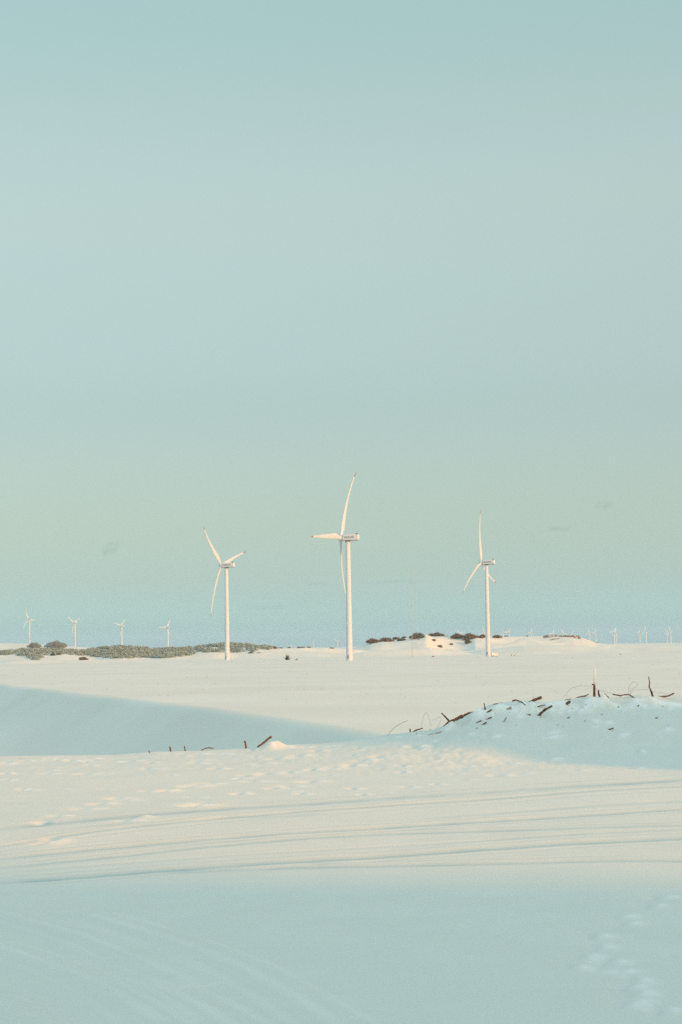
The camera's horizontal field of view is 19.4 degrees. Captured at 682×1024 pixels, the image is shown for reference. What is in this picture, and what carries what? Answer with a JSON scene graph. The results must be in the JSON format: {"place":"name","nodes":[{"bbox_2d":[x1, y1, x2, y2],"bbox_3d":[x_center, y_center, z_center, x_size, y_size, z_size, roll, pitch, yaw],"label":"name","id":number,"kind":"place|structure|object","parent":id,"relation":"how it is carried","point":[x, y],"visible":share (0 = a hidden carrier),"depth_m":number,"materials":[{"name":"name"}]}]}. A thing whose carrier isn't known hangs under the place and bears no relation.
{"place":"outdoors","nodes":[
{"label":"outdoors","id":0,"kind":"place"},
{"bbox_2d":[0,635,681,1023],"bbox_3d":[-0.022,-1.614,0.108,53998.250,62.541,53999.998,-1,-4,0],"label":"sand ground","id":1,"kind":"structure","parent":0,"point":[332,851],"depth_m":31.70,"materials":[{"name":"white snow"}]},
{"bbox_2d":[24,610,31,643],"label":"wind turbine","id":2,"kind":"object","parent":1,"relation":"on","point":[29,626],"visible":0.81,"depth_m":5165.55,"materials":[{"name":"paint"}]},
{"bbox_2d":[26,642,40,647],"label":"dune bush","id":3,"kind":"object","parent":1,"relation":"on","point":[35,645],"visible":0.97,"depth_m":3268.58,"materials":[{"name":"green plant"}]},
{"bbox_2d":[44,640,66,647],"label":"dune bush","id":4,"kind":"object","parent":1,"relation":"on","point":[57,644],"visible":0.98,"depth_m":3293.11,"materials":[{"name":"green plant"}]},
{"bbox_2d":[69,617,80,646],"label":"wind turbine","id":5,"kind":"object","parent":1,"relation":"on","point":[74,623],"visible":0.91,"depth_m":5015.47,"materials":[{"name":"paint"}]},
{"bbox_2d":[115,620,124,644],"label":"wind turbine","id":6,"kind":"object","parent":1,"relation":"on","point":[121,625],"visible":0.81,"depth_m":4865.51,"materials":[{"name":"paint"}]},
{"bbox_2d":[0,642,272,659],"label":"scrub","id":7,"kind":"object","parent":1,"relation":"on","point":[122,651],"visible":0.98,"depth_m":1855.28,"materials":[{"name":"green plant"}]},
{"bbox_2d":[160,619,170,646],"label":"wind turbine","id":8,"kind":"object","parent":1,"relation":"on","point":[167,627],"visible":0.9,"depth_m":4864.77,"materials":[{"name":"paint"}]},
{"bbox_2d":[203,526,245,659],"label":"wind turbine","id":9,"kind":"object","parent":1,"relation":"on","point":[227,564],"visible":0.99,"depth_m":1607.16,"materials":[{"name":"paint"}]},
{"bbox_2d":[257,736,271,746],"bbox_3d":[-2.256,6.714,57.719,0.550,0.457,0.080,-2,-4,18],"label":"driftwood log","id":10,"kind":"object","parent":1,"relation":"on","point":[266,740],"visible":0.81,"depth_m":57.69,"materials":[{"name":"brown wood"}]},
{"bbox_2d":[311,473,359,660],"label":"wind turbine","id":11,"kind":"object","parent":1,"relation":"on","point":[346,538],"visible":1,"depth_m":1228.28,"materials":[{"name":"paint"}]},
{"bbox_2d":[365,638,380,643],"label":"dune bush","id":12,"kind":"object","parent":1,"relation":"on","point":[372,640],"visible":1,"depth_m":2119.29,"materials":[{"name":"brown plant"}]},
{"bbox_2d":[379,638,394,641],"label":"dune bush","id":13,"kind":"object","parent":1,"relation":"on","point":[386,639],"visible":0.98,"depth_m":2134.34,"materials":[{"name":"brown plant"}]},
{"bbox_2d":[409,632,424,638],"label":"dune bush","id":14,"kind":"object","parent":1,"relation":"on","point":[416,635],"visible":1,"depth_m":2127.87,"materials":[{"name":"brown plant"}]},
{"bbox_2d":[428,632,443,635],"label":"dune bush","id":15,"kind":"object","parent":1,"relation":"on","point":[436,634],"visible":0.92,"depth_m":2201.51,"materials":[{"name":"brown plant"}]},
{"bbox_2d":[443,715,463,726],"bbox_3d":[3.212,5.968,56.906,0.606,0.366,0.111,-2,-4,14],"label":"driftwood log","id":16,"kind":"object","parent":1,"relation":"on","point":[458,718],"visible":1,"depth_m":56.85,"materials":[{"name":"brown wood"}]},
{"bbox_2d":[450,633,464,638],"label":"dune bush","id":17,"kind":"object","parent":1,"relation":"on","point":[456,635],"visible":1,"depth_m":2169.38,"materials":[{"name":"brown plant"}]},
{"bbox_2d":[462,633,475,639],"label":"dune bush","id":18,"kind":"object","parent":1,"relation":"on","point":[467,635],"visible":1,"depth_m":2158.35,"materials":[{"name":"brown plant"}]},
{"bbox_2d":[463,512,495,655],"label":"wind turbine","id":19,"kind":"object","parent":1,"relation":"on","point":[486,563],"visible":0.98,"depth_m":1647.40,"materials":[{"name":"paint"}]},
{"bbox_2d":[527,696,541,702],"bbox_3d":[5.519,5.412,57.024,0.496,0.283,0.096,-2,-4,15],"label":"driftwood log","id":20,"kind":"object","parent":1,"relation":"on","point":[537,698],"visible":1,"depth_m":56.98,"materials":[{"name":"brown wood"}]},
{"bbox_2d":[537,705,552,715],"bbox_3d":[5.708,5.730,56.411,0.588,0.522,0.098,-2,-4,17],"label":"driftwood log","id":21,"kind":"object","parent":1,"relation":"on","point":[542,712],"visible":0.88,"depth_m":56.38,"materials":[{"name":"brown wood"}]},
{"bbox_2d":[592,668,595,696],"bbox_3d":[7.288,5.037,57.381,0.121,1.075,0.083,-1,-4,0],"label":"fence post","id":22,"kind":"object","parent":1,"relation":"on","point":[594,689],"visible":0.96,"depth_m":57.37,"materials":[{"name":"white wood"}]},
{"bbox_2d":[648,676,653,696],"bbox_3d":[8.882,5.093,57.009,0.294,0.783,0.080,3,-5,-45],"label":"driftwood branch","id":23,"kind":"object","parent":1,"relation":"on","point":[651,692],"visible":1,"depth_m":56.98,"materials":[{"name":"brown wood"}]},
{"bbox_2d":[0,0,681,647],"label":"sky","id":24,"kind":"structure","parent":0,"point":[258,257],"materials":[{"name":"blue"}]}
]}

